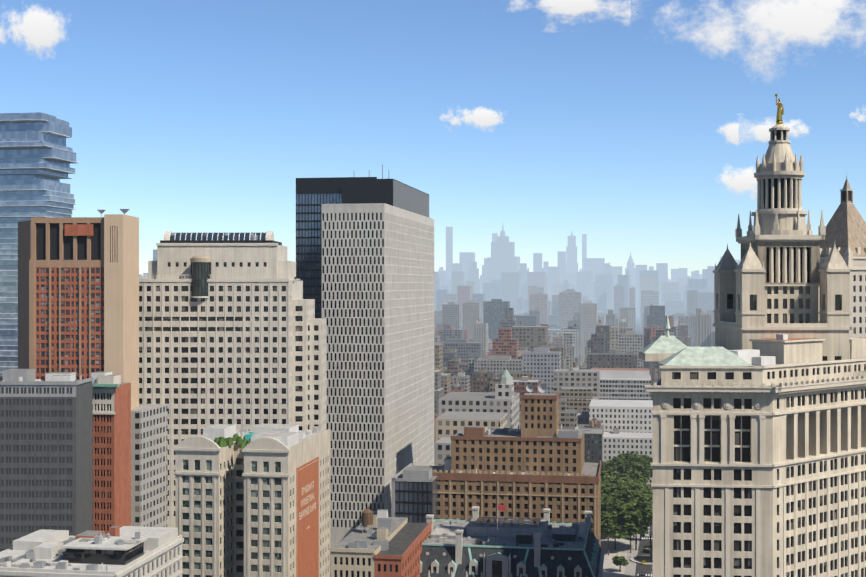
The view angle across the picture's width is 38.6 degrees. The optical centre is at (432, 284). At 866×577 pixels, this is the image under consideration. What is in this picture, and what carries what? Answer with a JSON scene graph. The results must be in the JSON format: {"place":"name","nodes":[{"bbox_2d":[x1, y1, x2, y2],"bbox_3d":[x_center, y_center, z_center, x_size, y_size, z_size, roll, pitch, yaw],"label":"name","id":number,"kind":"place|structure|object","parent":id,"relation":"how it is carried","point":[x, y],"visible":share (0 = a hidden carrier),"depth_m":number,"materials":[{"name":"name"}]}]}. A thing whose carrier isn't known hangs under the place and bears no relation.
{"place":"outdoors","nodes":[
{"label":"outdoors","id":0,"kind":"place"},
{"bbox_2d":[0,6,63,52],"bbox_3d":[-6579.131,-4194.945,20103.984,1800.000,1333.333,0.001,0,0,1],"label":"cloud","id":1,"kind":"structure","parent":0,"point":[38,29],"depth_m":20101.75,"materials":[{"name":"white"}]},
{"bbox_2d":[0,369,92,551],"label":"netted building","id":2,"kind":"structure","parent":0,"point":[46,453],"depth_m":396.10,"materials":[{"name":"grey fabric"}]},
{"bbox_2d":[0,526,183,576],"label":"building","id":3,"kind":"structure","parent":0,"point":[129,551],"depth_m":327.22,"materials":[{"name":"concrete"}]},
{"bbox_2d":[91,371,130,533],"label":"high-rise building","id":4,"kind":"structure","parent":0,"point":[111,450],"depth_m":420.02,"materials":[{"name":"red brick"}]},
{"bbox_2d":[173,424,329,576],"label":"apartment building","id":5,"kind":"structure","parent":0,"point":[254,501],"depth_m":376.55,"materials":[{"name":"stone"}]},
{"bbox_2d":[296,165,433,572],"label":"skyscraper","id":6,"kind":"structure","parent":0,"point":[365,260],"depth_m":558.73,"materials":[{"name":"grey concrete"}]},
{"bbox_2d":[329,508,431,576],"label":"building","id":7,"kind":"structure","parent":0,"point":[381,543],"depth_m":346.06,"materials":[{"name":"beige brick"}]},
{"bbox_2d":[0,0,865,278],"label":"sky","id":8,"kind":"structure","parent":0,"point":[185,116],"materials":[{"name":"blue"}]},
{"bbox_2d":[440,107,501,130],"bbox_3d":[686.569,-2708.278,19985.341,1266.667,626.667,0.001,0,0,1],"label":"cloud","id":9,"kind":"structure","parent":0,"point":[481,117],"depth_m":19984.28,"materials":[{"name":"white"}]},
{"bbox_2d":[330,316,651,576],"bbox_3d":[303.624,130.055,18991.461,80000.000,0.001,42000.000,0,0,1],"label":"ground","id":10,"kind":"structure","parent":0,"point":[638,328],"depth_m":3646.54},
{"bbox_2d":[0,112,77,375],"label":"glass skyscraper","id":11,"kind":"structure","parent":10,"relation":"on","point":[37,157],"depth_m":832.91,"materials":[{"name":"blue glass"}]},
{"bbox_2d":[18,209,138,408],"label":"high-rise building","id":12,"kind":"structure","parent":10,"relation":"on","point":[78,295],"depth_m":437.36,"materials":[{"name":"concrete"}]},
{"bbox_2d":[139,231,326,527],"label":"high-rise building","id":13,"kind":"structure","parent":10,"relation":"on","point":[232,329],"depth_m":465.56,"materials":[{"name":"stone"}]},
{"bbox_2d":[131,368,652,526],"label":"blocks","id":14,"kind":"structure","parent":10,"relation":"on","point":[624,404],"depth_m":562.26,"materials":[{"name":"white concrete"}]},
{"bbox_2d":[391,463,440,522],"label":"dark glass building","id":15,"kind":"structure","parent":10,"relation":"on","point":[414,493],"depth_m":425.56,"materials":[{"name":"grey glass"}]},
{"bbox_2d":[139,269,714,465],"bbox_3d":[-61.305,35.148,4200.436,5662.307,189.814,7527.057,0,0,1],"label":"city blocks","id":16,"kind":"structure","parent":10,"relation":"on","point":[563,342],"depth_m":1778.38,"materials":[{"name":"grey concrete"}]},
{"bbox_2d":[153,225,739,315],"bbox_3d":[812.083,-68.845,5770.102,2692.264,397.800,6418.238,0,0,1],"label":"distant skyline","id":17,"kind":"structure","parent":10,"relation":"on","point":[502,258],"depth_m":4972.51},
{"bbox_2d":[420,502,604,576],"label":"mansard-roofed building","id":18,"kind":"structure","parent":10,"relation":"on","point":[476,545],"depth_m":366.71,"materials":[{"name":"stone"}]},
{"bbox_2d":[820,176,865,337],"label":"courthouse tower","id":19,"kind":"structure","parent":10,"relation":"on","point":[846,229],"depth_m":467.29,"materials":[{"name":"stone"}]},
{"bbox_2d":[432,384,600,546],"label":"brick building","id":20,"kind":"structure","parent":0,"point":[534,465],"depth_m":434.50,"materials":[{"name":"beige brick"}]},
{"bbox_2d":[511,0,637,22],"bbox_3d":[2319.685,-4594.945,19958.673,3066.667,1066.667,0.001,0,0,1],"label":"cloud","id":21,"kind":"structure","parent":0,"point":[573,8],"depth_m":19957.96,"materials":[{"name":"white"}]},
{"bbox_2d":[601,484,652,576],"bbox_3d":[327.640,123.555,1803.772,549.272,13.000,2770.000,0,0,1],"label":"ground","id":22,"kind":"structure","parent":0,"point":[634,567],"depth_m":588.52,"materials":[{"name":"concrete"}]},
{"bbox_2d":[601,476,608,483],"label":"tree","id":23,"kind":"object","parent":22,"relation":"on","point":[605,480],"visible":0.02,"depth_m":691.18,"materials":[{"name":"green plant"}]},
{"bbox_2d":[601,484,612,497],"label":"tree","id":24,"kind":"object","parent":22,"relation":"on","point":[604,490],"visible":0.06,"depth_m":652.87,"materials":[{"name":"green plant"}]},
{"bbox_2d":[601,482,613,487],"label":"tree","id":25,"kind":"object","parent":22,"relation":"on","point":[609,484],"visible":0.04,"depth_m":663.75,"materials":[{"name":"green plant"}]},
{"bbox_2d":[601,461,616,475],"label":"tree","id":26,"kind":"object","parent":22,"relation":"on","point":[607,466],"visible":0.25,"depth_m":752.57,"materials":[{"name":"green plant"}]},
{"bbox_2d":[601,470,616,482],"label":"tree","id":27,"kind":"object","parent":22,"relation":"on","point":[604,473],"visible":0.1,"depth_m":712.54,"materials":[{"name":"green plant"}]},
{"bbox_2d":[601,510,623,554],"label":"tree","id":28,"kind":"object","parent":22,"relation":"on","point":[608,526],"visible":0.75,"depth_m":591.05,"materials":[{"name":"green plant"}]},
{"bbox_2d":[601,457,625,464],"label":"tree","id":29,"kind":"object","parent":22,"relation":"on","point":[616,460],"visible":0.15,"depth_m":762.00,"materials":[{"name":"green plant"}]},
{"bbox_2d":[601,496,628,538],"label":"tree","id":30,"kind":"object","parent":22,"relation":"on","point":[612,498],"visible":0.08,"depth_m":629.69,"materials":[{"name":"green plant"}]},
{"bbox_2d":[606,466,623,474],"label":"tree","id":31,"kind":"object","parent":22,"relation":"on","point":[611,469],"visible":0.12,"depth_m":737.28,"materials":[{"name":"green plant"}]},
{"bbox_2d":[607,485,628,492],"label":"tree","id":32,"kind":"object","parent":22,"relation":"on","point":[614,488],"visible":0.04,"depth_m":652.03,"materials":[{"name":"green plant"}]},
{"bbox_2d":[604,476,631,483],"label":"tree","id":33,"kind":"object","parent":22,"relation":"on","point":[618,478],"visible":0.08,"depth_m":700.43,"materials":[{"name":"green plant"}]},
{"bbox_2d":[601,499,636,549],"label":"tree","id":34,"kind":"object","parent":22,"relation":"on","point":[611,508],"visible":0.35,"depth_m":604.65,"materials":[{"name":"green plant"}]},
{"bbox_2d":[612,555,627,571],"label":"tree","id":35,"kind":"object","parent":22,"relation":"on","point":[620,560],"visible":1,"depth_m":558.63,"materials":[{"name":"green plant"}]},
{"bbox_2d":[608,473,633,479],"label":"tree","id":36,"kind":"object","parent":22,"relation":"on","point":[624,475],"visible":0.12,"depth_m":714.09,"materials":[{"name":"green plant"}]},
{"bbox_2d":[609,453,633,461],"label":"tree","id":37,"kind":"object","parent":22,"relation":"on","point":[626,455],"visible":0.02,"depth_m":773.31,"materials":[{"name":"green plant"}]},
{"bbox_2d":[611,480,632,485],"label":"tree","id":38,"kind":"object","parent":22,"relation":"on","point":[619,481],"visible":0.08,"depth_m":687.76,"materials":[{"name":"green plant"}]},
{"bbox_2d":[611,451,638,458],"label":"tree","id":39,"kind":"object","parent":22,"relation":"on","point":[633,453],"visible":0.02,"depth_m":786.95,"materials":[{"name":"green plant"}]},
{"bbox_2d":[608,489,651,537],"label":"tree","id":40,"kind":"object","parent":22,"relation":"on","point":[630,495],"visible":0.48,"depth_m":633.32,"materials":[{"name":"green plant"}]},
{"bbox_2d":[615,511,648,552],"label":"tree","id":41,"kind":"object","parent":22,"relation":"on","point":[632,521],"visible":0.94,"depth_m":595.17,"materials":[{"name":"green plant"}]},
{"bbox_2d":[617,460,649,480],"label":"tree","id":42,"kind":"object","parent":22,"relation":"on","point":[635,465],"visible":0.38,"depth_m":737.40,"materials":[{"name":"green plant"}]},
{"bbox_2d":[617,500,652,549],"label":"tree","id":43,"kind":"object","parent":22,"relation":"on","point":[645,509],"visible":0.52,"depth_m":603.18,"materials":[{"name":"green plant"}]},
{"bbox_2d":[620,483,652,501],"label":"tree","id":44,"kind":"object","parent":22,"relation":"on","point":[635,486],"visible":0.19,"depth_m":657.73,"materials":[{"name":"green plant"}]},
{"bbox_2d":[620,490,652,508],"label":"tree","id":45,"kind":"object","parent":22,"relation":"on","point":[648,497],"visible":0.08,"depth_m":643.25,"materials":[{"name":"green plant"}]},
{"bbox_2d":[625,469,648,483],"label":"tree","id":46,"kind":"object","parent":22,"relation":"on","point":[639,477],"visible":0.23,"depth_m":724.05,"materials":[{"name":"green plant"}]},
{"bbox_2d":[622,454,652,465],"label":"tree","id":47,"kind":"object","parent":22,"relation":"on","point":[647,458],"visible":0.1,"depth_m":764.92,"materials":[{"name":"green plant"}]},
{"bbox_2d":[624,455,652,477],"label":"tree","id":48,"kind":"object","parent":22,"relation":"on","point":[642,460],"visible":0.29,"depth_m":748.51,"materials":[{"name":"green plant"}]},
{"bbox_2d":[629,480,652,496],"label":"tree","id":49,"kind":"object","parent":22,"relation":"on","point":[647,487],"visible":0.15,"depth_m":690.57,"materials":[{"name":"green plant"}]},
{"bbox_2d":[721,167,756,199],"bbox_3d":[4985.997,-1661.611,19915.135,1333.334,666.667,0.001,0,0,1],"label":"cloud","id":50,"kind":"structure","parent":0,"point":[741,181],"depth_m":19915.19,"materials":[{"name":"white"}]},
{"bbox_2d":[639,313,865,576],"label":"building","id":51,"kind":"structure","parent":0,"point":[758,464],"depth_m":283.66,"materials":[{"name":"beige stone"}]},
{"bbox_2d":[720,117,790,144],"bbox_3d":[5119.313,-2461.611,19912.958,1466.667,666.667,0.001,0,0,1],"label":"cloud","id":52,"kind":"structure","parent":0,"point":[731,131],"depth_m":19916.50,"materials":[{"name":"white"}]},
{"bbox_2d":[665,0,865,69],"bbox_3d":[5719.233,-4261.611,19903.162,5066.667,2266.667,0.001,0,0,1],"label":"cloud","id":53,"kind":"structure","parent":0,"point":[781,22],"depth_m":19905.77,"materials":[{"name":"white"}]},
{"bbox_2d":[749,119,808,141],"bbox_3d":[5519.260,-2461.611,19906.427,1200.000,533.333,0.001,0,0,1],"label":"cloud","id":54,"kind":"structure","parent":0,"point":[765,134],"depth_m":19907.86,"materials":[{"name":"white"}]},
{"bbox_2d":[713,94,865,377],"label":"building tower","id":55,"kind":"structure","parent":0,"point":[778,279],"depth_m":316.79,"materials":[{"name":"beige stone"}]},
{"bbox_2d":[850,110,865,120],"bbox_3d":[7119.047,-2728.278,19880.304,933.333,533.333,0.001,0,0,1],"label":"cloud","id":56,"kind":"structure","parent":0,"point":[861,117],"depth_m":19884.61,"materials":[{"name":"white"}]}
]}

